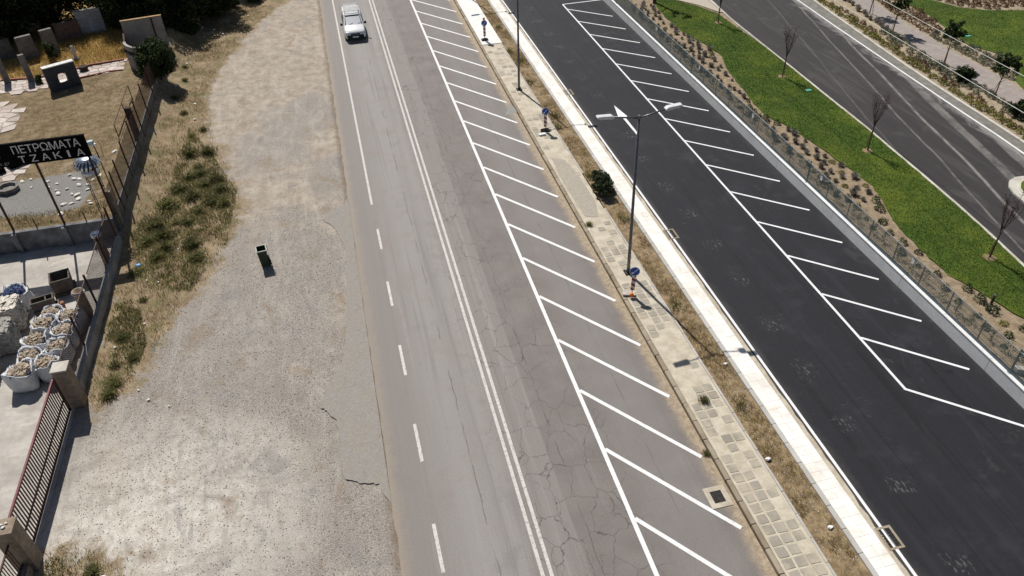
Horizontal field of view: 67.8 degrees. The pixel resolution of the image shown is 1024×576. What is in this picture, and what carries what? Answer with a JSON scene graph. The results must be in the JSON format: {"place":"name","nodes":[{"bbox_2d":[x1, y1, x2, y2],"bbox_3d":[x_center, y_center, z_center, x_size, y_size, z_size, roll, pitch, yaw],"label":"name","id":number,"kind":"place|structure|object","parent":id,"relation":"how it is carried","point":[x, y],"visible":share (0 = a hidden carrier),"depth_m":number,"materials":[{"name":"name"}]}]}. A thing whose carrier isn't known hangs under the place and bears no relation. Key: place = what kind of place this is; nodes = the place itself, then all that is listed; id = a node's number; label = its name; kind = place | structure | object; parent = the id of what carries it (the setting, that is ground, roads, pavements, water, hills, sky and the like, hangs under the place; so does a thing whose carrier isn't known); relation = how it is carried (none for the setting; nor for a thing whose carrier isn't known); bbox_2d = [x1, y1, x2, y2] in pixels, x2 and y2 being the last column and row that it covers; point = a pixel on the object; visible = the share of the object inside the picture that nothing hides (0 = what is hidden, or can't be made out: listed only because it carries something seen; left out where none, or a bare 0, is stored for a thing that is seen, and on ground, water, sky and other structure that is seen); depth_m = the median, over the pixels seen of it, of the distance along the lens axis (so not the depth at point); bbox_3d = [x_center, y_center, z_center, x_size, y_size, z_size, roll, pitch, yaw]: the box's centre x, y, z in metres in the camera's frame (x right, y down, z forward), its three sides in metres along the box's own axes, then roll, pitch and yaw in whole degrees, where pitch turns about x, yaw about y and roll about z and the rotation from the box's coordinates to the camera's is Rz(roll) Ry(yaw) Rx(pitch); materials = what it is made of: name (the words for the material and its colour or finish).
{"place":"outdoors","nodes":[
{"label":"outdoors","id":0,"kind":"place"},
{"bbox_2d":[38,27,60,53],"bbox_3d":[-36.565,-19.486,60.188,0.340,1.950,0.999,31,49,34],"label":"stone slab","id":1,"kind":"object","parent":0,"point":[47,35],"depth_m":59.86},
{"bbox_2d":[0,239,113,575],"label":"yard floor","id":2,"kind":"structure","parent":0,"point":[20,412],"depth_m":32.87,"materials":[{"name":"concrete"}]},
{"bbox_2d":[0,316,20,357],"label":"stone stack","id":3,"kind":"object","parent":2,"relation":"on","point":[10,336],"visible":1,"depth_m":34.90,"materials":[{"name":"grey stone"}]},
{"bbox_2d":[0,293,28,331],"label":"stone stack","id":4,"kind":"object","parent":2,"relation":"on","point":[13,307],"visible":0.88,"depth_m":36.07,"materials":[{"name":"grey stone"}]},
{"bbox_2d":[1,282,34,310],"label":"bulk bag","id":5,"kind":"object","parent":2,"relation":"on","point":[23,292],"visible":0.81,"depth_m":37.38,"materials":[{"name":"fabric"}]},
{"bbox_2d":[0,357,40,392],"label":"bulk bag","id":6,"kind":"object","parent":2,"relation":"on","point":[16,377],"visible":0.99,"depth_m":32.97,"materials":[{"name":"fabric"}]},
{"bbox_2d":[0,516,42,571],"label":"gate pillar","id":7,"kind":"structure","parent":2,"relation":"on","point":[23,547],"depth_m":25.80,"materials":[{"name":"concrete"}]},
{"bbox_2d":[8,378,71,542],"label":"sliding gate","id":8,"kind":"structure","parent":7,"relation":"attached to","point":[44,465],"depth_m":29.00,"materials":[{"name":"metal"}]},
{"bbox_2d":[16,345,41,374],"bbox_3d":[-21.509,3.230,34.135,1.141,1.084,1.183,-19,42,-20],"label":"bulk bag","id":9,"kind":"object","parent":2,"relation":"on","point":[31,352],"visible":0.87,"depth_m":33.89,"materials":[{"name":"fabric"}]},
{"bbox_2d":[20,329,50,353],"bbox_3d":[-21.804,2.583,34.934,1.223,1.099,1.241,-18,42,-19],"label":"bulk bag","id":10,"kind":"object","parent":2,"relation":"on","point":[36,338],"visible":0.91,"depth_m":34.62,"materials":[{"name":"fabric"}]},
{"bbox_2d":[29,313,59,343],"bbox_3d":[-21.885,1.927,35.696,1.189,1.164,1.238,-4,39,-2],"label":"bulk bag","id":11,"kind":"object","parent":2,"relation":"on","point":[40,324],"visible":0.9,"depth_m":35.37,"materials":[{"name":"fabric"}]},
{"bbox_2d":[33,299,59,316],"bbox_3d":[-22.626,1.111,37.199,1.150,0.580,0.580,-21,43,-22],"label":"planter","id":12,"kind":"object","parent":2,"relation":"on","point":[37,314],"visible":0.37,"depth_m":36.78,"materials":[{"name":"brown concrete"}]},
{"bbox_2d":[29,292,55,311],"bbox_3d":[-22.687,0.701,36.853,1.050,0.480,0.520,-21,43,-22],"label":"planter","id":13,"kind":"object","parent":12,"relation":"on","point":[38,303],"visible":0.96,"depth_m":36.73,"materials":[{"name":"brown concrete"}]},
{"bbox_2d":[33,353,62,382],"bbox_3d":[-20.571,3.528,33.750,1.060,1.058,1.014,-3,39,-1],"label":"bulk bag","id":14,"kind":"object","parent":2,"relation":"on","point":[43,363],"visible":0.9,"depth_m":33.44,"materials":[{"name":"fabric"}]},
{"bbox_2d":[40,303,63,320],"bbox_3d":[-21.887,1.418,36.418,1.093,1.049,1.179,-11,40,-11],"label":"bulk bag","id":15,"kind":"object","parent":2,"relation":"on","point":[54,308],"visible":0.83,"depth_m":36.25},
{"bbox_2d":[42,336,75,362],"bbox_3d":[-20.529,2.825,34.601,1.093,1.080,1.128,-3,39,-1],"label":"bulk bag","id":16,"kind":"object","parent":2,"relation":"on","point":[53,346],"visible":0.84,"depth_m":34.28,"materials":[{"name":"fabric"}]},
{"bbox_2d":[0,217,118,254],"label":"terrace wall","id":17,"kind":"structure","parent":2,"relation":"on","point":[38,238],"depth_m":41.49,"materials":[{"name":"concrete"}]},
{"bbox_2d":[0,133,114,230],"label":"shop sign","id":18,"kind":"object","parent":17,"relation":"on","point":[26,152],"visible":1,"depth_m":38.82,"materials":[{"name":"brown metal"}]},
{"bbox_2d":[48,268,76,297],"bbox_3d":[-22.803,-0.263,38.616,1.000,0.935,1.000,-19,42,-20],"label":"planter","id":19,"kind":"object","parent":2,"relation":"on","point":[62,282],"visible":0.94,"depth_m":38.45,"materials":[{"name":"brown concrete"}]},
{"bbox_2d":[49,319,79,348],"bbox_3d":[-20.730,2.220,35.297,1.140,1.155,1.154,-16,41,-17],"label":"bulk bag","id":20,"kind":"object","parent":2,"relation":"on","point":[62,328],"visible":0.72,"depth_m":35.04,"materials":[{"name":"fabric"}]},
{"bbox_2d":[55,306,90,334],"bbox_3d":[-20.882,1.562,36.111,1.242,1.164,1.176,-4,39,-3],"label":"bulk bag","id":21,"kind":"object","parent":2,"relation":"on","point":[66,313],"visible":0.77,"depth_m":35.87,"materials":[{"name":"fabric"}]},
{"bbox_2d":[71,287,92,318],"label":"flue column","id":22,"kind":"structure","parent":2,"relation":"on","point":[75,292],"depth_m":36.02,"materials":[{"name":"metal"}]},
{"bbox_2d":[90,230,109,264],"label":"flue column","id":23,"kind":"structure","parent":2,"relation":"on","point":[94,233],"depth_m":39.62,"materials":[{"name":"metal"}]},
{"bbox_2d":[52,19,83,42],"bbox_3d":[-36.498,-21.133,62.583,1.997,1.500,0.300,-26,45,-27],"label":"stone slab","id":24,"kind":"object","parent":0,"point":[65,30],"depth_m":62.44,"materials":[{"name":"stone"}]},
{"bbox_2d":[0,23,166,77],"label":"golden grass","id":25,"kind":"structure","parent":0,"point":[106,56],"depth_m":60.73,"materials":[{"name":"plant"}]},
{"bbox_2d":[0,2,167,232],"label":"yard terrace","id":26,"kind":"structure","parent":0,"point":[25,197],"depth_m":50.37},
{"bbox_2d":[0,59,11,83],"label":"stone slab","id":27,"kind":"structure","parent":26,"relation":"on","point":[5,76],"depth_m":55.85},
{"bbox_2d":[0,38,15,60],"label":"stone slab","id":28,"kind":"object","parent":26,"relation":"on","point":[6,50],"depth_m":59.64,"materials":[{"name":"stone"}]},
{"bbox_2d":[0,181,18,194],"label":"stone trough","id":29,"kind":"object","parent":26,"relation":"on","point":[9,187],"visible":1,"depth_m":44.29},
{"bbox_2d":[0,101,26,133],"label":"stone circle","id":30,"kind":"object","parent":26,"relation":"on","point":[9,117],"visible":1,"depth_m":52.03,"materials":[{"name":"stone"}]},
{"bbox_2d":[0,164,32,182],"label":"stone path","id":31,"kind":"structure","parent":26,"relation":"on","point":[11,175],"depth_m":45.85,"materials":[{"name":"stone"}]},
{"bbox_2d":[0,0,43,40],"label":"evergreen tree","id":32,"kind":"object","parent":26,"relation":"on","point":[11,11],"visible":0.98,"depth_m":61.22,"materials":[{"name":"green plant"}]},
{"bbox_2d":[17,54,34,81],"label":"stone slab","id":33,"kind":"structure","parent":26,"relation":"on","point":[26,68],"depth_m":55.80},
{"bbox_2d":[14,34,38,59],"bbox_3d":[-37.925,-18.804,59.515,1.249,1.800,0.360,-31,47,-31],"label":"stone slab","id":34,"kind":"object","parent":26,"relation":"on","point":[26,47],"depth_m":59.33,"materials":[{"name":"stone"}]},
{"bbox_2d":[41,42,57,59],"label":"leafy shrub","id":35,"kind":"object","parent":26,"relation":"on","point":[49,49],"visible":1,"depth_m":58.91,"materials":[{"name":"green plant"}]},
{"bbox_2d":[0,199,106,226],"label":"green weeds","id":36,"kind":"object","parent":26,"relation":"on","point":[42,215],"visible":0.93,"depth_m":42.06,"materials":[{"name":"plant"}]},
{"bbox_2d":[18,0,89,29],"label":"evergreen tree","id":37,"kind":"object","parent":26,"relation":"on","point":[49,8],"visible":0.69,"depth_m":64.10,"materials":[{"name":"green plant"}]},
{"bbox_2d":[40,59,81,92],"bbox_3d":[-32.500,-15.314,54.967,2.145,1.790,0.520,-30,47,-30],"label":"stone fireplace","id":38,"kind":"object","parent":26,"relation":"on","point":[51,72],"visible":1,"depth_m":54.78,"materials":[{"name":"stone"}]},
{"bbox_2d":[0,58,127,94],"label":"stone path","id":39,"kind":"structure","parent":26,"relation":"on","point":[16,86],"depth_m":56.84,"materials":[{"name":"stone"}]},
{"bbox_2d":[2,72,142,230],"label":"dry grass","id":40,"kind":"structure","parent":26,"relation":"on","point":[81,124],"depth_m":51.34,"materials":[{"name":"plant"}]},
{"bbox_2d":[72,6,106,34],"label":"stone slab","id":41,"kind":"structure","parent":26,"relation":"on","point":[90,19],"depth_m":63.40,"materials":[{"name":"stone"}]},
{"bbox_2d":[73,155,107,213],"bbox_3d":[-22.619,-5.634,41.368,1.387,3.354,1.387,-17,42,-19],"label":"roof ventilator","id":42,"kind":"object","parent":26,"relation":"on","point":[84,166],"visible":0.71,"depth_m":40.45,"materials":[{"name":"metal"}]},
{"bbox_2d":[81,0,159,25],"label":"evergreen tree","id":43,"kind":"object","parent":26,"relation":"on","point":[126,9],"visible":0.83,"depth_m":62.96,"materials":[{"name":"green plant"}]},
{"bbox_2d":[119,14,171,70],"bbox_3d":[-28.044,-18.692,58.444,3.150,2.460,5.368,-16,41,-17],"label":"ruined kiosk","id":44,"kind":"object","parent":26,"relation":"on","point":[139,30],"visible":0.6,"depth_m":59.88,"materials":[{"name":"concrete"}]},
{"bbox_2d":[34,0,401,575],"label":"dirt shoulder","id":45,"kind":"object","parent":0,"point":[61,515],"visible":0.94,"depth_m":34.38,"materials":[{"name":"gravel"}]},
{"bbox_2d":[0,545,34,575],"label":"yard fence","id":46,"kind":"object","parent":45,"relation":"on","point":[25,570],"visible":1,"depth_m":25.64,"materials":[{"name":"brown metal"}]},
{"bbox_2d":[49,360,87,408],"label":"gate pillar","id":47,"kind":"structure","parent":45,"relation":"on","point":[63,374],"depth_m":31.79,"materials":[{"name":"concrete"}]},
{"bbox_2d":[37,544,119,575],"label":"dry grass","id":48,"kind":"structure","parent":45,"relation":"on","point":[77,561],"depth_m":26.80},
{"bbox_2d":[58,208,122,390],"bbox_3d":[-20.165,0.323,36.779,0.300,2.360,12.235,-10,40,-10],"label":"yard fence","id":49,"kind":"object","parent":45,"relation":"on","point":[86,357],"visible":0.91,"depth_m":36.49,"materials":[{"name":"grey concrete"}]},
{"bbox_2d":[81,560,103,575],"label":"weed clump","id":50,"kind":"object","parent":45,"relation":"on","point":[90,570],"visible":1,"depth_m":26.45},
{"bbox_2d":[97,385,117,402],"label":"weed clump","id":51,"kind":"object","parent":45,"relation":"on","point":[106,394],"visible":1,"depth_m":32.91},
{"bbox_2d":[102,374,125,390],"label":"weed clump","id":52,"kind":"object","parent":45,"relation":"on","point":[111,382],"visible":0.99,"depth_m":33.49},
{"bbox_2d":[105,189,123,224],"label":"brown pillar","id":53,"kind":"structure","parent":45,"relation":"on","point":[113,201],"depth_m":41.89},
{"bbox_2d":[105,38,159,230],"bbox_3d":[-24.727,-11.406,50.855,0.245,3.390,23.990,-10,40,-10],"label":"fence","id":54,"kind":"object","parent":45,"relation":"on","point":[131,163],"depth_m":47.56,"materials":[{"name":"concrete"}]},
{"bbox_2d":[40,127,236,575],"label":"green weeds","id":55,"kind":"object","parent":45,"relation":"on","point":[166,267],"visible":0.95,"depth_m":41.18,"materials":[{"name":"plant"}]},
{"bbox_2d":[135,232,158,247],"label":"weed clump","id":56,"kind":"object","parent":45,"relation":"on","point":[144,240],"visible":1,"depth_m":41.89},
{"bbox_2d":[132,36,177,79],"bbox_3d":[-26.532,-16.985,56.509,3.097,3.176,3.122,-31,47,-31],"label":"round bush","id":57,"kind":"object","parent":45,"relation":"on","point":[161,54],"visible":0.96,"depth_m":55.82,"materials":[{"name":"green plant"}]},
{"bbox_2d":[141,213,169,230],"bbox_3d":[-20.104,-3.729,43.017,1.629,0.667,1.726,27,47,31],"label":"weed clump","id":58,"kind":"object","parent":45,"relation":"on","point":[156,223],"visible":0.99,"depth_m":43.03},
{"bbox_2d":[146,225,176,241],"bbox_3d":[-19.474,-3.112,42.329,1.660,0.618,1.566,20,44,25],"label":"weed clump","id":59,"kind":"object","parent":45,"relation":"on","point":[161,232],"visible":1,"depth_m":42.27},
{"bbox_2d":[153,195,177,211],"bbox_3d":[-20.255,-5.004,44.498,1.536,0.649,1.664,5,39,8],"label":"weed clump","id":60,"kind":"object","parent":45,"relation":"on","point":[167,202],"visible":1,"depth_m":44.56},
{"bbox_2d":[129,0,211,32],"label":"evergreen tree","id":61,"kind":"object","parent":45,"relation":"on","point":[179,14],"visible":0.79,"depth_m":64.46,"materials":[{"name":"green plant"}]},
{"bbox_2d":[77,4,273,409],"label":"dry grass","id":62,"kind":"structure","parent":45,"relation":"on","point":[185,70],"depth_m":46.61,"materials":[{"name":"plant"}]},
{"bbox_2d":[166,181,191,195],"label":"weed clump","id":63,"kind":"object","parent":45,"relation":"on","point":[178,188],"visible":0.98,"depth_m":46.00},
{"bbox_2d":[178,188,201,202],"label":"weed clump","id":64,"kind":"object","parent":45,"relation":"on","point":[191,193],"visible":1,"depth_m":45.38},
{"bbox_2d":[177,235,203,251],"bbox_3d":[-17.522,-2.431,41.475,1.410,0.629,1.513,31,49,34],"label":"weed clump","id":65,"kind":"object","parent":45,"relation":"on","point":[192,243],"visible":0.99,"depth_m":41.56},
{"bbox_2d":[195,144,217,157],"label":"weed clump","id":66,"kind":"object","parent":45,"relation":"on","point":[206,149],"visible":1,"depth_m":49.63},
{"bbox_2d":[200,169,226,184],"bbox_3d":[-18.290,-6.927,47.007,1.762,0.616,1.485,8,40,12],"label":"weed clump","id":67,"kind":"object","parent":45,"relation":"on","point":[215,176],"visible":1,"depth_m":47.00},
{"bbox_2d":[199,0,234,17],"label":"evergreen tree","id":68,"kind":"object","parent":45,"relation":"on","point":[217,6],"visible":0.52,"depth_m":69.07,"materials":[{"name":"green plant"}]},
{"bbox_2d":[255,244,271,266],"bbox_3d":[-12.994,-1.650,39.869,0.602,1.072,0.606,-15,41,-16],"label":"wheelie bin","id":69,"kind":"object","parent":45,"relation":"on","point":[263,256],"visible":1,"depth_m":39.73,"materials":[{"name":"green plastic"}]},
{"bbox_2d":[320,198,391,505],"bbox_3d":[-8.231,1.639,36.522,2.377,0.108,22.228,-10,40,-10],"label":"old asphalt apron","id":70,"kind":"object","parent":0,"point":[349,401],"visible":1,"depth_m":32.68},
{"bbox_2d":[457,0,501,44],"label":"new footpath","id":71,"kind":"structure","parent":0,"point":[473,12],"depth_m":67.18,"materials":[{"name":"white concrete"}]},
{"bbox_2d":[319,0,776,575],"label":"road","id":72,"kind":"structure","parent":0,"point":[533,422],"depth_m":34.54,"materials":[{"name":"asphalt"}]},
{"bbox_2d":[340,3,365,39],"bbox_3d":[-13.673,-22.869,65.437,2.200,1.975,4.240,-10,40,-10],"label":"car","id":73,"kind":"object","parent":72,"relation":"on","point":[352,23],"visible":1,"depth_m":64.64,"materials":[{"name":"white paint"}]},
{"bbox_2d":[702,484,733,508],"bbox_3d":[7.642,7.753,28.288,0.840,0.014,0.920,-10,40,-10],"label":"drain grate","id":74,"kind":"object","parent":72,"relation":"on","point":[717,496],"visible":1,"depth_m":28.28,"materials":[{"name":"beige concrete"}]},
{"bbox_2d":[583,175,603,207],"bbox_3d":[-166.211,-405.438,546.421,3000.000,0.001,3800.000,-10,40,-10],"label":"curb","id":75,"kind":"structure","parent":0,"point":[593,191],"depth_m":45.39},
{"bbox_2d":[499,0,909,575],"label":"gutter","id":76,"kind":"object","parent":75,"relation":"on","point":[864,514],"visible":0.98,"depth_m":34.32,"materials":[{"name":"concrete"}]},
{"bbox_2d":[603,0,1023,408],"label":"retaining wall","id":77,"kind":"structure","parent":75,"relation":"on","point":[983,358],"depth_m":40.21,"materials":[{"name":"concrete"}]},
{"bbox_2d":[614,0,1023,384],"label":"fence","id":78,"kind":"object","parent":77,"relation":"on","point":[625,7],"visible":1,"depth_m":41.64,"materials":[{"name":"grey metal"}]},
{"bbox_2d":[453,0,836,575],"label":"footpath","id":79,"kind":"structure","parent":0,"point":[785,539],"depth_m":33.42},
{"bbox_2d":[516,0,521,90],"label":"street lamp","id":80,"kind":"object","parent":79,"relation":"on","point":[519,88],"visible":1,"depth_m":54.25,"materials":[{"name":"metal"}]},
{"bbox_2d":[623,267,639,296],"bbox_3d":[5.792,-0.368,36.913,0.680,1.690,0.340,3,36,2],"label":"traffic marker","id":81,"kind":"object","parent":79,"relation":"on","point":[634,272],"visible":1,"depth_m":36.82,"materials":[{"name":"metal"}]},
{"bbox_2d":[596,102,682,274],"bbox_3d":[5.733,-4.271,35.941,3.933,8.983,0.400,-11,40,-9],"label":"street lamp","id":82,"kind":"object","parent":79,"relation":"on","point":[639,117],"visible":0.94,"depth_m":34.49,"materials":[{"name":"metal"}]},
{"bbox_2d":[476,0,870,575],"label":"planting strip","id":83,"kind":"object","parent":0,"point":[817,522],"visible":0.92,"depth_m":32.90,"materials":[{"name":"soil"}]},
{"bbox_2d":[590,169,614,196],"bbox_3d":[5.266,-6.216,44.626,1.502,1.326,2.382,-10,40,-10],"label":"strip bush","id":84,"kind":"object","parent":83,"relation":"on","point":[603,183],"visible":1,"depth_m":44.24,"materials":[{"name":"green plant"}]},
{"bbox_2d":[495,23,751,420],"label":"green weeds","id":85,"kind":"object","parent":83,"relation":"on","point":[589,170],"visible":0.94,"depth_m":42.48,"materials":[{"name":"plant"}]},
{"bbox_2d":[475,0,870,575],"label":"dry grass","id":86,"kind":"structure","parent":83,"relation":"on","point":[658,275],"depth_m":34.87,"materials":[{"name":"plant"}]},
{"bbox_2d":[487,0,903,575],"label":"pavement","id":87,"kind":"structure","parent":0,"point":[872,554],"depth_m":33.81,"materials":[{"name":"white concrete"}]},
{"bbox_2d":[501,0,1023,575],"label":"service road","id":88,"kind":"structure","parent":0,"point":[909,412],"depth_m":35.82,"materials":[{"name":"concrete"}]},
{"bbox_2d":[874,525,904,550],"bbox_3d":[13.284,8.789,26.801,0.620,0.014,0.920,-10,40,-10],"label":"drain grate","id":89,"kind":"object","parent":88,"relation":"on","point":[893,536],"visible":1,"depth_m":26.80,"materials":[{"name":"concrete"}]},
{"bbox_2d":[618,0,1023,380],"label":"planting bed","id":90,"kind":"object","parent":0,"point":[867,205],"visible":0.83,"depth_m":41.78,"materials":[{"name":"soil"}]},
{"bbox_2d":[676,0,722,12],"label":"gravel patch","id":91,"kind":"object","parent":90,"relation":"on","point":[709,4],"visible":0.85,"depth_m":67.65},
{"bbox_2d":[655,0,1023,318],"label":"lawn","id":92,"kind":"structure","parent":0,"point":[981,262],"depth_m":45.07,"materials":[{"name":"plant"}]},
{"bbox_2d":[778,26,799,77],"bbox_3d":[19.486,-16.762,54.045,1.100,3.884,1.170,-20,42,-21],"label":"young tree","id":93,"kind":"object","parent":92,"relation":"on","point":[787,53],"visible":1,"depth_m":53.74,"materials":[{"name":"brown plant"}]},
{"bbox_2d":[862,92,891,152],"bbox_3d":[21.689,-9.882,45.474,1.139,3.850,1.148,2,39,5],"label":"young tree","id":94,"kind":"object","parent":92,"relation":"on","point":[867,149],"visible":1,"depth_m":45.16,"materials":[{"name":"brown plant"}]},
{"bbox_2d":[983,191,1023,260],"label":"young tree","id":95,"kind":"object","parent":92,"relation":"on","point":[989,257],"visible":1,"depth_m":36.63,"materials":[{"name":"brown plant"}]},
{"bbox_2d":[711,0,1023,265],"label":"park road","id":96,"kind":"structure","parent":0,"point":[971,167],"depth_m":50.93,"materials":[{"name":"asphalt"}]},
{"bbox_2d":[799,0,1023,151],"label":"gutter","id":97,"kind":"object","parent":96,"relation":"on","point":[815,7],"visible":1,"depth_m":55.93,"materials":[{"name":"concrete"}]},
{"bbox_2d":[1008,176,1023,202],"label":"traffic island","id":98,"kind":"structure","parent":96,"relation":"on","point":[1016,185],"depth_m":43.11,"materials":[{"name":"concrete"}]},
{"bbox_2d":[816,0,1023,139],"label":"planting bed","id":99,"kind":"object","parent":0,"point":[963,89],"visible":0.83,"depth_m":55.60,"materials":[{"name":"soil"}]},
{"bbox_2d":[888,0,912,30],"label":"tree","id":100,"kind":"object","parent":99,"relation":"on","point":[899,4],"visible":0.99,"depth_m":60.00,"materials":[{"name":"green plant"}]},
{"bbox_2d":[943,19,968,62],"bbox_3d":[32.049,-17.931,55.474,1.864,3.387,1.896,8,40,11],"label":"tree","id":101,"kind":"object","parent":99,"relation":"on","point":[952,29],"visible":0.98,"depth_m":54.57,"materials":[{"name":"green plant"}]},
{"bbox_2d":[954,64,977,81],"bbox_3d":[32.111,-15.257,53.874,1.496,1.282,1.256,8,40,12],"label":"dark shrub","id":102,"kind":"object","parent":99,"relation":"on","point":[964,71],"visible":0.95,"depth_m":53.65,"materials":[{"name":"green plant"}]},
{"bbox_2d":[989,50,1022,99],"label":"tree","id":103,"kind":"object","parent":99,"relation":"on","point":[1012,61],"visible":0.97,"depth_m":50.14,"materials":[{"name":"green plant"}]},
{"bbox_2d":[1009,99,1023,121],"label":"dark shrub","id":104,"kind":"object","parent":99,"relation":"on","point":[1019,106],"visible":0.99,"depth_m":49.34,"materials":[{"name":"green plant"}]},
{"bbox_2d":[834,0,1023,112],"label":"overhead cable","id":105,"kind":"object","parent":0,"point":[934,60],"visible":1,"depth_m":36.56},
{"bbox_2d":[852,0,1023,103],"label":"path","id":106,"kind":"structure","parent":0,"point":[1007,90],"depth_m":57.88,"materials":[{"name":"concrete"}]},
{"bbox_2d":[874,0,1023,90],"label":"planting bed","id":107,"kind":"object","parent":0,"point":[988,67],"visible":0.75,"depth_m":62.48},
{"bbox_2d":[902,0,1023,88],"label":"lawn","id":108,"kind":"structure","parent":0,"point":[1019,80],"depth_m":62.04,"materials":[{"name":"plant"}]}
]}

